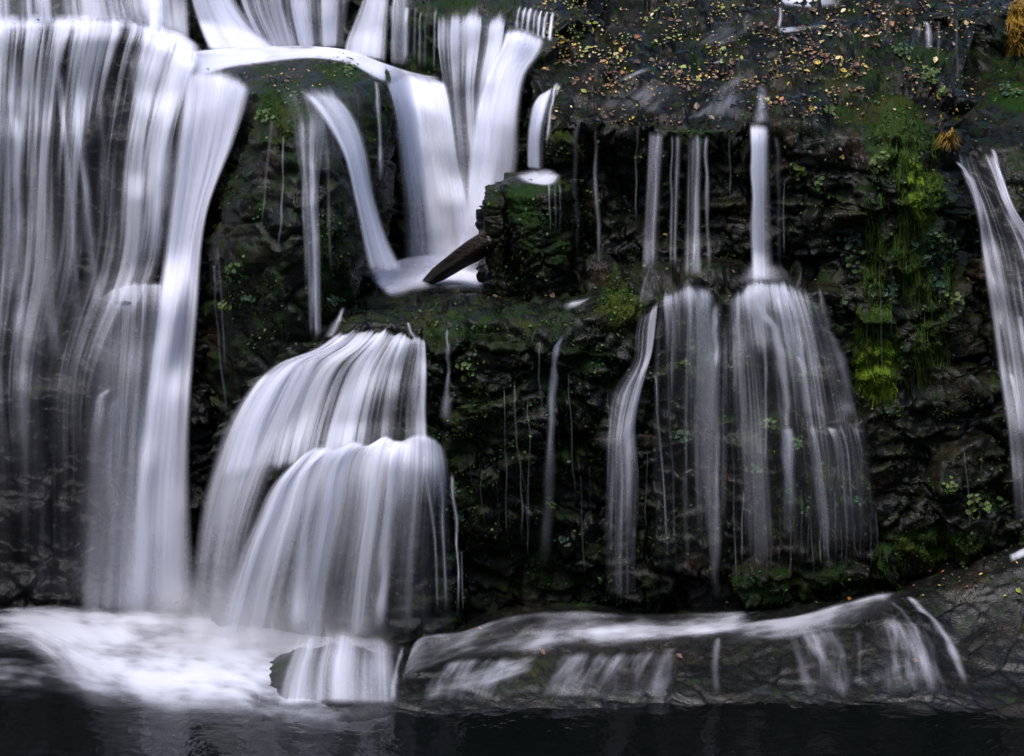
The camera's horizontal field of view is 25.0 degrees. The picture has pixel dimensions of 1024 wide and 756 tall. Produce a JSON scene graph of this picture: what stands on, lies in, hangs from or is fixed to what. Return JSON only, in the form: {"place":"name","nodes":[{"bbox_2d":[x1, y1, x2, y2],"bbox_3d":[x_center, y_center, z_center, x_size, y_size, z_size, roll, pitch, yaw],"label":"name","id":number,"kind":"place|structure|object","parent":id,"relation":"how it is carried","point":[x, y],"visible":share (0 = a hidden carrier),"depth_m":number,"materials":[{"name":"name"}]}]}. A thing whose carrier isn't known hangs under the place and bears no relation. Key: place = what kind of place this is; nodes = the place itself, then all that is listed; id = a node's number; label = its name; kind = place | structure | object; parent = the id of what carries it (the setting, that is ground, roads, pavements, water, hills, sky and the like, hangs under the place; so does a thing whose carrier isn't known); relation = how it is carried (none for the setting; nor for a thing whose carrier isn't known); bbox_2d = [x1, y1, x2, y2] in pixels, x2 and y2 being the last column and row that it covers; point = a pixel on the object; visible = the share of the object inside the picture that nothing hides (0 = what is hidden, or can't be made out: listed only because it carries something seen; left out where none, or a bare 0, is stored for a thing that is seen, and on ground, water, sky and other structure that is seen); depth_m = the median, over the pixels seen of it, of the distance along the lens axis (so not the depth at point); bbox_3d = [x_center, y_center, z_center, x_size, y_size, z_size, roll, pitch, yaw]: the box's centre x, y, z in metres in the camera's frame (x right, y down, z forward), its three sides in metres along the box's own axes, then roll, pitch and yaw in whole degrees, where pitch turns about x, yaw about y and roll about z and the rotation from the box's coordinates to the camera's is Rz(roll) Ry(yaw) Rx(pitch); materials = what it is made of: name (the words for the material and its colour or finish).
{"place":"outdoors","nodes":[
{"label":"outdoors","id":0,"kind":"place"},
{"bbox_2d":[0,16,245,614],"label":"cliff","id":1,"kind":"structure","parent":0,"point":[85,228],"depth_m":48.70,"materials":[{"name":"liquid"}]},
{"bbox_2d":[0,18,194,51],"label":"lip foam","id":2,"kind":"object","parent":1,"relation":"on","point":[176,36],"visible":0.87,"depth_m":49.54,"materials":[{"name":"liquid"}]},
{"bbox_2d":[0,21,196,212],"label":"veil fall","id":3,"kind":"object","parent":1,"relation":"on","point":[159,46],"visible":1,"depth_m":48.12,"materials":[{"name":"white liquid"}]},
{"bbox_2d":[142,74,242,565],"bbox_3d":[-6.810,-0.297,48.096,2.616,12.423,3.142,7,14,30],"label":"chute fall","id":4,"kind":"object","parent":1,"relation":"on","point":[207,133],"visible":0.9,"depth_m":47.92,"materials":[{"name":"white liquid"}]},
{"bbox_2d":[20,614,322,697],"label":"foam pool","id":5,"kind":"structure","parent":0,"point":[231,657],"depth_m":45.90,"materials":[{"name":"liquid"}]},
{"bbox_2d":[193,51,400,424],"bbox_3d":[-4.552,-2.901,49.077,4.388,7.627,7.353,0,12,0],"label":"rock pillar","id":6,"kind":"object","parent":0,"point":[275,239],"visible":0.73,"depth_m":46.65,"materials":[{"name":"stone"}]},
{"bbox_2d":[217,299,231,310],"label":"plant","id":7,"kind":"object","parent":6,"relation":"on","point":[221,306],"visible":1,"depth_m":47.26,"materials":[{"name":"green plant"}]},
{"bbox_2d":[223,263,248,282],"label":"plant","id":8,"kind":"object","parent":6,"relation":"on","point":[245,277],"visible":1,"depth_m":46.48,"materials":[{"name":"plant"}]},
{"bbox_2d":[240,291,256,307],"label":"plant","id":9,"kind":"object","parent":6,"relation":"on","point":[245,298],"visible":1,"depth_m":46.64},
{"bbox_2d":[254,108,274,121],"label":"plant","id":10,"kind":"object","parent":6,"relation":"on","point":[266,115],"visible":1,"depth_m":46.49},
{"bbox_2d":[326,295,342,305],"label":"plant","id":11,"kind":"object","parent":6,"relation":"on","point":[330,301],"visible":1,"depth_m":46.45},
{"bbox_2d":[343,57,358,73],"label":"plant","id":12,"kind":"object","parent":6,"relation":"on","point":[348,67],"visible":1,"depth_m":49.08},
{"bbox_2d":[319,102,390,268],"bbox_3d":[-3.368,-4.023,46.824,2.606,4.063,2.110,-4,13,-17],"label":"stream fall","id":13,"kind":"object","parent":6,"relation":"on","point":[345,134],"visible":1,"depth_m":46.40,"materials":[{"name":"white liquid"}]},
{"bbox_2d":[0,0,594,272],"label":"cliff","id":14,"kind":"structure","parent":0,"point":[273,20],"depth_m":51.67,"materials":[{"name":"liquid"}]},
{"bbox_2d":[83,0,170,32],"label":"curtain fall","id":15,"kind":"object","parent":14,"relation":"on","point":[157,13],"visible":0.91,"depth_m":51.31,"materials":[{"name":"white liquid"}]},
{"bbox_2d":[193,0,266,48],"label":"curtain fall","id":16,"kind":"object","parent":14,"relation":"on","point":[222,23],"visible":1,"depth_m":51.75,"materials":[{"name":"white liquid"}]},
{"bbox_2d":[242,0,332,45],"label":"curtain fall","id":17,"kind":"object","parent":14,"relation":"on","point":[300,16],"visible":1,"depth_m":51.82,"materials":[{"name":"white liquid"}]},
{"bbox_2d":[194,46,418,83],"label":"foam pool","id":18,"kind":"structure","parent":14,"relation":"on","point":[214,60],"depth_m":50.02,"materials":[{"name":"liquid"}]},
{"bbox_2d":[358,0,384,56],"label":"curtain fall","id":19,"kind":"object","parent":14,"relation":"on","point":[375,18],"visible":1,"depth_m":51.71,"materials":[{"name":"white liquid"}]},
{"bbox_2d":[404,9,407,52],"bbox_3d":[-2.210,-7.915,51.860,1.140,2.136,1.327,0,12,0],"label":"curtain fall","id":20,"kind":"object","parent":14,"relation":"on","point":[406,10],"visible":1,"depth_m":51.60,"materials":[{"name":"white liquid"}]},
{"bbox_2d":[438,19,503,237],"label":"waterfall","id":21,"kind":"object","parent":14,"relation":"on","point":[470,29],"visible":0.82,"depth_m":50.99,"materials":[{"name":"white liquid"}]},
{"bbox_2d":[523,9,552,38],"bbox_3d":[0.518,-7.970,51.862,0.998,0.784,0.943,0,12,0],"label":"step fall","id":22,"kind":"object","parent":14,"relation":"on","point":[539,22],"visible":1,"depth_m":51.89,"materials":[{"name":"white liquid"}]},
{"bbox_2d":[206,314,467,645],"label":"cliff","id":23,"kind":"structure","parent":0,"point":[336,607],"depth_m":46.51,"materials":[{"name":"liquid"}]},
{"bbox_2d":[227,310,424,498],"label":"waterfall","id":24,"kind":"object","parent":23,"relation":"on","point":[299,397],"visible":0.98,"depth_m":45.74,"materials":[{"name":"white liquid"}]},
{"bbox_2d":[253,436,458,618],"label":"waterfall","id":25,"kind":"object","parent":23,"relation":"on","point":[380,458],"visible":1,"depth_m":45.30,"materials":[{"name":"white liquid"}]},
{"bbox_2d":[331,273,679,613],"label":"cliff","id":26,"kind":"structure","parent":0,"point":[561,430],"depth_m":46.55,"materials":[{"name":"stone"}]},
{"bbox_2d":[376,256,481,291],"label":"plunge pool","id":27,"kind":"structure","parent":26,"relation":"on","point":[397,275],"depth_m":50.14,"materials":[{"name":"liquid"}]},
{"bbox_2d":[392,77,468,261],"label":"waterfall","id":28,"kind":"object","parent":27,"relation":"on","point":[423,103],"visible":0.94,"depth_m":50.78,"materials":[{"name":"white liquid"}]},
{"bbox_2d":[421,230,492,286],"bbox_3d":[-1.165,-2.506,49.037,2.260,1.553,0.634,8,14,33],"label":"log","id":29,"kind":"object","parent":27,"relation":"in","point":[471,251],"visible":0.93,"depth_m":48.71,"materials":[{"name":"wood"}]},
{"bbox_2d":[474,33,537,190],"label":"waterfall","id":30,"kind":"object","parent":27,"relation":"on","point":[498,96],"visible":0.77,"depth_m":50.69,"materials":[{"name":"white liquid"}]},
{"bbox_2d":[448,482,460,495],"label":"plant","id":31,"kind":"object","parent":26,"relation":"on","point":[454,484],"visible":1,"depth_m":46.76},
{"bbox_2d":[450,507,464,521],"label":"plant","id":32,"kind":"object","parent":26,"relation":"on","point":[458,517],"visible":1,"depth_m":47.00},
{"bbox_2d":[455,362,474,381],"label":"plant","id":33,"kind":"object","parent":26,"relation":"on","point":[466,365],"visible":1,"depth_m":45.67,"materials":[{"name":"green plant"}]},
{"bbox_2d":[475,181,518,296],"bbox_3d":[-0.224,-2.805,49.209,1.125,2.876,2.509,0,12,0],"label":"boulder","id":34,"kind":"object","parent":26,"relation":"on","point":[496,226],"visible":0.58,"depth_m":48.30,"materials":[{"name":"stone"}]},
{"bbox_2d":[498,169,585,301],"bbox_3d":[0.583,-2.868,48.540,1.913,2.887,2.978,0,12,0],"label":"boulder","id":35,"kind":"object","parent":26,"relation":"on","point":[521,189],"visible":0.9,"depth_m":47.40,"materials":[{"name":"stone"}]},
{"bbox_2d":[525,171,554,183],"bbox_3d":[0.469,-3.784,48.475,1.016,1.210,3.392,-2,12,-9],"label":"foam","id":36,"kind":"object","parent":35,"relation":"on","point":[541,177],"visible":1,"depth_m":47.84,"materials":[{"name":"liquid"}]},
{"bbox_2d":[545,496,559,508],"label":"plant","id":37,"kind":"object","parent":26,"relation":"on","point":[548,502],"visible":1,"depth_m":47.29,"materials":[{"name":"green plant"}]},
{"bbox_2d":[553,536,570,546],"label":"plant","id":38,"kind":"object","parent":26,"relation":"on","point":[562,539],"visible":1,"depth_m":47.28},
{"bbox_2d":[558,460,572,472],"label":"plant","id":39,"kind":"object","parent":26,"relation":"on","point":[568,461],"visible":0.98,"depth_m":46.87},
{"bbox_2d":[591,356,610,364],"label":"plant","id":40,"kind":"object","parent":26,"relation":"on","point":[601,362],"visible":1,"depth_m":46.16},
{"bbox_2d":[0,603,1023,755],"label":"water","id":41,"kind":"structure","parent":0,"point":[56,700],"depth_m":42.23,"materials":[{"name":"black liquid"}]},
{"bbox_2d":[262,546,1023,722],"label":"riverbed","id":42,"kind":"structure","parent":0,"point":[854,650],"depth_m":45.03,"materials":[{"name":"stone"}]},
{"bbox_2d":[235,642,412,722],"bbox_3d":[-3.309,5.805,44.535,3.945,0.842,4.831,0,12,0],"label":"boulder","id":43,"kind":"object","parent":42,"relation":"on","point":[305,680],"visible":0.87,"depth_m":43.82,"materials":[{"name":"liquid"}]},
{"bbox_2d":[336,645,345,679],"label":"waterfall","id":44,"kind":"object","parent":43,"relation":"on","point":[341,661],"visible":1,"depth_m":44.01,"materials":[{"name":"white liquid"}]},
{"bbox_2d":[244,0,1019,599],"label":"fallen leaves","id":45,"kind":"object","parent":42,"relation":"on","point":[762,76],"depth_m":50.49,"materials":[{"name":"plant"}]},
{"bbox_2d":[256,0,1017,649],"bbox_3d":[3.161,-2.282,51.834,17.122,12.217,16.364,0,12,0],"label":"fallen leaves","id":46,"kind":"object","parent":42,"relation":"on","point":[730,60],"depth_m":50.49,"materials":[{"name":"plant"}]},
{"bbox_2d":[588,624,731,636],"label":"river rapids","id":47,"kind":"structure","parent":42,"relation":"on","point":[601,632],"depth_m":46.05,"materials":[{"name":"liquid"}]},
{"bbox_2d":[530,0,1023,612],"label":"cliff","id":48,"kind":"structure","parent":0,"point":[664,294],"depth_m":47.31,"materials":[{"name":"stone"}]},
{"bbox_2d":[529,88,554,165],"bbox_3d":[0.682,-5.198,48.571,0.752,1.889,2.616,0,12,0],"label":"side fall","id":49,"kind":"object","parent":48,"relation":"on","point":[539,106],"visible":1,"depth_m":49.22,"materials":[{"name":"white liquid"}]},
{"bbox_2d":[554,130,563,144],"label":"hanging moss","id":50,"kind":"object","parent":48,"relation":"attached to","point":[558,135],"visible":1,"depth_m":47.53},
{"bbox_2d":[200,0,1023,608],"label":"moss","id":51,"kind":"object","parent":48,"relation":"on","point":[600,352],"visible":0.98,"depth_m":47.06,"materials":[{"name":"plant"}]},
{"bbox_2d":[217,0,1022,602],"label":"ground cover","id":52,"kind":"object","parent":48,"relation":"on","point":[693,304],"visible":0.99,"depth_m":47.03,"materials":[{"name":"plant"}]},
{"bbox_2d":[637,339,651,387],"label":"waterfall","id":53,"kind":"object","parent":48,"relation":"on","point":[640,380],"visible":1,"depth_m":46.03,"materials":[{"name":"white liquid"}]},
{"bbox_2d":[661,180,676,193],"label":"plant","id":54,"kind":"object","parent":48,"relation":"on","point":[664,183],"visible":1,"depth_m":48.00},
{"bbox_2d":[671,430,692,451],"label":"plant","id":55,"kind":"object","parent":48,"relation":"on","point":[679,434],"visible":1,"depth_m":46.63,"materials":[{"name":"plant"}]},
{"bbox_2d":[684,337,701,353],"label":"plant","id":56,"kind":"object","parent":48,"relation":"on","point":[692,348],"visible":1,"depth_m":46.37,"materials":[{"name":"plant"}]},
{"bbox_2d":[687,387,698,397],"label":"plant","id":57,"kind":"object","parent":48,"relation":"on","point":[693,390],"visible":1,"depth_m":46.78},
{"bbox_2d":[679,312,710,404],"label":"hanging moss","id":58,"kind":"object","parent":48,"relation":"attached to","point":[702,385],"visible":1,"depth_m":46.35,"materials":[{"name":"liquid"}]},
{"bbox_2d":[686,289,716,328],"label":"waterfall","id":59,"kind":"object","parent":48,"relation":"on","point":[689,292],"visible":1,"depth_m":45.66,"materials":[{"name":"white liquid"}]},
{"bbox_2d":[745,458,766,478],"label":"plant","id":60,"kind":"object","parent":48,"relation":"on","point":[756,467],"visible":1,"depth_m":46.51,"materials":[{"name":"green plant"}]},
{"bbox_2d":[751,127,765,275],"bbox_3d":[5.071,-4.090,47.897,1.463,3.816,5.427,0,12,0],"label":"strand fall","id":61,"kind":"object","parent":48,"relation":"on","point":[758,151],"visible":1,"depth_m":46.15,"materials":[{"name":"white liquid"}]},
{"bbox_2d":[752,211,767,224],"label":"plant","id":62,"kind":"object","parent":48,"relation":"on","point":[764,217],"visible":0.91,"depth_m":47.17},
{"bbox_2d":[737,285,789,436],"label":"waterfall","id":63,"kind":"object","parent":48,"relation":"on","point":[755,297],"visible":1,"depth_m":45.70,"materials":[{"name":"white liquid"}]},
{"bbox_2d":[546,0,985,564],"bbox_3d":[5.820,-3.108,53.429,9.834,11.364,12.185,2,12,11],"label":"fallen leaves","id":64,"kind":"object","parent":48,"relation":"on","point":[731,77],"depth_m":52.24,"materials":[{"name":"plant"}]},
{"bbox_2d":[760,417,776,428],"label":"plant","id":65,"kind":"object","parent":48,"relation":"on","point":[764,424],"visible":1,"depth_m":46.13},
{"bbox_2d":[772,481,791,497],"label":"plant","id":66,"kind":"object","parent":48,"relation":"on","point":[779,489],"visible":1,"depth_m":46.90,"materials":[{"name":"plant"}]},
{"bbox_2d":[786,434,803,448],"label":"plant","id":67,"kind":"object","parent":48,"relation":"on","point":[799,444],"visible":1,"depth_m":46.31,"materials":[{"name":"plant"}]},
{"bbox_2d":[783,0,811,30],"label":"ledge stream","id":68,"kind":"structure","parent":48,"relation":"on","point":[793,1],"depth_m":56.34,"materials":[{"name":"liquid"}]},
{"bbox_2d":[790,162,806,179],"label":"plant","id":69,"kind":"object","parent":48,"relation":"on","point":[800,170],"visible":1,"depth_m":46.70,"materials":[{"name":"green plant"}]},
{"bbox_2d":[796,371,816,386],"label":"plant","id":70,"kind":"object","parent":48,"relation":"on","point":[802,381],"visible":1,"depth_m":45.96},
{"bbox_2d":[752,450,872,576],"bbox_3d":[6.113,2.813,47.083,2.460,2.917,1.018,3,12,15],"label":"hanging moss","id":71,"kind":"object","parent":48,"relation":"attached to","point":[838,481],"visible":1,"depth_m":46.93,"materials":[{"name":"plant"}]},
{"bbox_2d":[812,176,824,190],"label":"plant","id":72,"kind":"object","parent":48,"relation":"on","point":[820,179],"visible":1,"depth_m":46.62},
{"bbox_2d":[824,103,836,115],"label":"plant","id":73,"kind":"object","parent":48,"relation":"on","point":[831,109],"visible":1,"depth_m":47.95,"materials":[{"name":"green plant"}]},
{"bbox_2d":[829,498,840,513],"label":"plant","id":74,"kind":"object","parent":48,"relation":"on","point":[832,510],"visible":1,"depth_m":46.99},
{"bbox_2d":[834,298,847,315],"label":"plant","id":75,"kind":"object","parent":48,"relation":"on","point":[838,308],"visible":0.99,"depth_m":46.77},
{"bbox_2d":[836,227,862,249],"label":"plant","id":76,"kind":"object","parent":48,"relation":"on","point":[859,243],"visible":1,"depth_m":46.86,"materials":[{"name":"plant"}]},
{"bbox_2d":[840,249,866,273],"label":"plant","id":77,"kind":"object","parent":48,"relation":"on","point":[850,258],"visible":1,"depth_m":46.89,"materials":[{"name":"plant"}]},
{"bbox_2d":[854,495,870,505],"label":"plant","id":78,"kind":"object","parent":48,"relation":"on","point":[857,500],"visible":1,"depth_m":46.60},
{"bbox_2d":[865,284,876,299],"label":"plant","id":79,"kind":"object","parent":48,"relation":"on","point":[871,294],"visible":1,"depth_m":46.57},
{"bbox_2d":[850,298,899,406],"bbox_3d":[7.351,-0.483,46.738,1.065,2.248,0.893,0,12,0],"label":"hanging moss","id":80,"kind":"object","parent":48,"relation":"attached to","point":[880,314],"visible":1,"depth_m":46.72,"materials":[{"name":"plant"}]},
{"bbox_2d":[862,192,887,306],"bbox_3d":[7.329,-2.569,46.578,0.523,2.326,0.662,2,12,9],"label":"hanging moss","id":81,"kind":"object","parent":48,"relation":"attached to","point":[867,275],"visible":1,"depth_m":46.62,"materials":[{"name":"plant"}]},
{"bbox_2d":[854,336,897,407],"bbox_3d":[7.422,-0.111,46.858,0.892,1.456,0.786,0,12,0],"label":"hanging moss","id":82,"kind":"object","parent":48,"relation":"attached to","point":[882,386],"visible":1,"depth_m":46.88,"materials":[{"name":"plant"}]},
{"bbox_2d":[869,151,891,173],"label":"plant","id":83,"kind":"object","parent":48,"relation":"on","point":[872,161],"visible":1,"depth_m":46.32,"materials":[{"name":"green plant"}]},
{"bbox_2d":[884,282,900,297],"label":"plant","id":84,"kind":"object","parent":48,"relation":"on","point":[893,289],"visible":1,"depth_m":46.81,"materials":[{"name":"plant"}]},
{"bbox_2d":[880,111,921,223],"bbox_3d":[7.927,-4.271,47.221,0.869,2.155,2.771,1,12,3],"label":"hanging moss","id":85,"kind":"object","parent":48,"relation":"attached to","point":[894,129],"visible":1,"depth_m":46.62,"materials":[{"name":"plant"}]},
{"bbox_2d":[891,42,912,56],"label":"plant","id":86,"kind":"object","parent":48,"relation":"on","point":[897,50],"visible":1,"depth_m":51.14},
{"bbox_2d":[890,173,937,314],"bbox_3d":[8.166,-2.694,46.845,1.490,2.961,0.813,-10,15,-39],"label":"hanging moss","id":87,"kind":"object","parent":48,"relation":"attached to","point":[911,280],"visible":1,"depth_m":46.65,"materials":[{"name":"plant"}]},
{"bbox_2d":[906,159,925,223],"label":"hanging moss","id":88,"kind":"object","parent":48,"relation":"attached to","point":[911,185],"visible":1,"depth_m":46.29,"materials":[{"name":"plant"}]},
{"bbox_2d":[908,228,932,251],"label":"plant","id":89,"kind":"object","parent":48,"relation":"on","point":[916,244],"visible":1,"depth_m":46.71,"materials":[{"name":"plant"}]},
{"bbox_2d":[872,531,978,580],"bbox_3d":[8.497,3.624,47.374,2.235,1.158,0.865,-3,12,-13],"label":"hanging moss","id":90,"kind":"object","parent":48,"relation":"attached to","point":[936,554],"visible":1,"depth_m":47.38,"materials":[{"name":"plant"}]},
{"bbox_2d":[921,65,939,83],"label":"plant","id":91,"kind":"object","parent":48,"relation":"on","point":[927,75],"visible":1,"depth_m":49.05,"materials":[{"name":"green plant"}]},
{"bbox_2d":[919,244,946,267],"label":"plant","id":92,"kind":"object","parent":48,"relation":"on","point":[943,256],"visible":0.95,"depth_m":46.91,"materials":[{"name":"plant"}]},
{"bbox_2d":[907,255,959,396],"bbox_3d":[8.794,-1.127,47.474,0.834,2.860,2.203,10,16,39],"label":"hanging moss","id":93,"kind":"object","parent":48,"relation":"attached to","point":[926,361],"visible":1,"depth_m":47.17,"materials":[{"name":"plant"}]},
{"bbox_2d":[930,131,944,188],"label":"hanging moss","id":94,"kind":"object","parent":48,"relation":"attached to","point":[937,178],"visible":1,"depth_m":47.08,"materials":[{"name":"plant"}]},
{"bbox_2d":[929,274,947,293],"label":"plant","id":95,"kind":"object","parent":48,"relation":"on","point":[939,283],"visible":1,"depth_m":47.21,"materials":[{"name":"plant"}]},
{"bbox_2d":[937,85,947,96],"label":"plant","id":96,"kind":"object","parent":48,"relation":"on","point":[942,91],"visible":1,"depth_m":49.01,"materials":[{"name":"green plant"}]},
{"bbox_2d":[931,232,958,253],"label":"plant","id":97,"kind":"object","parent":48,"relation":"on","point":[941,240],"visible":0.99,"depth_m":47.38,"materials":[{"name":"plant"}]},
{"bbox_2d":[933,115,960,150],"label":"grass tuft","id":98,"kind":"object","parent":48,"relation":"on","point":[949,137],"visible":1,"depth_m":47.56,"materials":[{"name":"plant"}]},
{"bbox_2d":[942,476,958,494],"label":"plant","id":99,"kind":"object","parent":48,"relation":"on","point":[951,488],"visible":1,"depth_m":46.53,"materials":[{"name":"green plant"}]},
{"bbox_2d":[945,292,964,304],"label":"plant","id":100,"kind":"object","parent":48,"relation":"on","point":[958,295],"visible":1,"depth_m":47.53,"materials":[{"name":"green plant"}]},
{"bbox_2d":[966,494,991,518],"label":"plant","id":101,"kind":"object","parent":48,"relation":"on","point":[987,508],"visible":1,"depth_m":47.06,"materials":[{"name":"green plant"}]},
{"bbox_2d":[958,151,1016,400],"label":"slope stream","id":102,"kind":"structure","parent":48,"relation":"on","point":[967,175],"depth_m":48.05,"materials":[{"name":"white liquid"}]},
{"bbox_2d":[996,495,1008,507],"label":"plant","id":103,"kind":"object","parent":48,"relation":"on","point":[999,498],"visible":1,"depth_m":47.60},
{"bbox_2d":[867,0,1023,548],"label":"cliff","id":104,"kind":"structure","parent":0,"point":[989,183],"depth_m":48.55,"materials":[{"name":"stone"}]},
{"bbox_2d":[998,81,1010,95],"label":"plant","id":105,"kind":"object","parent":104,"relation":"on","point":[1004,93],"visible":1,"depth_m":52.47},
{"bbox_2d":[1003,0,1023,58],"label":"grass tuft","id":106,"kind":"object","parent":104,"relation":"on","point":[1013,16],"visible":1,"depth_m":54.47,"materials":[{"name":"plant"}]},
{"bbox_2d":[1010,88,1022,96],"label":"plant","id":107,"kind":"object","parent":104,"relation":"on","point":[1017,90],"visible":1,"depth_m":51.67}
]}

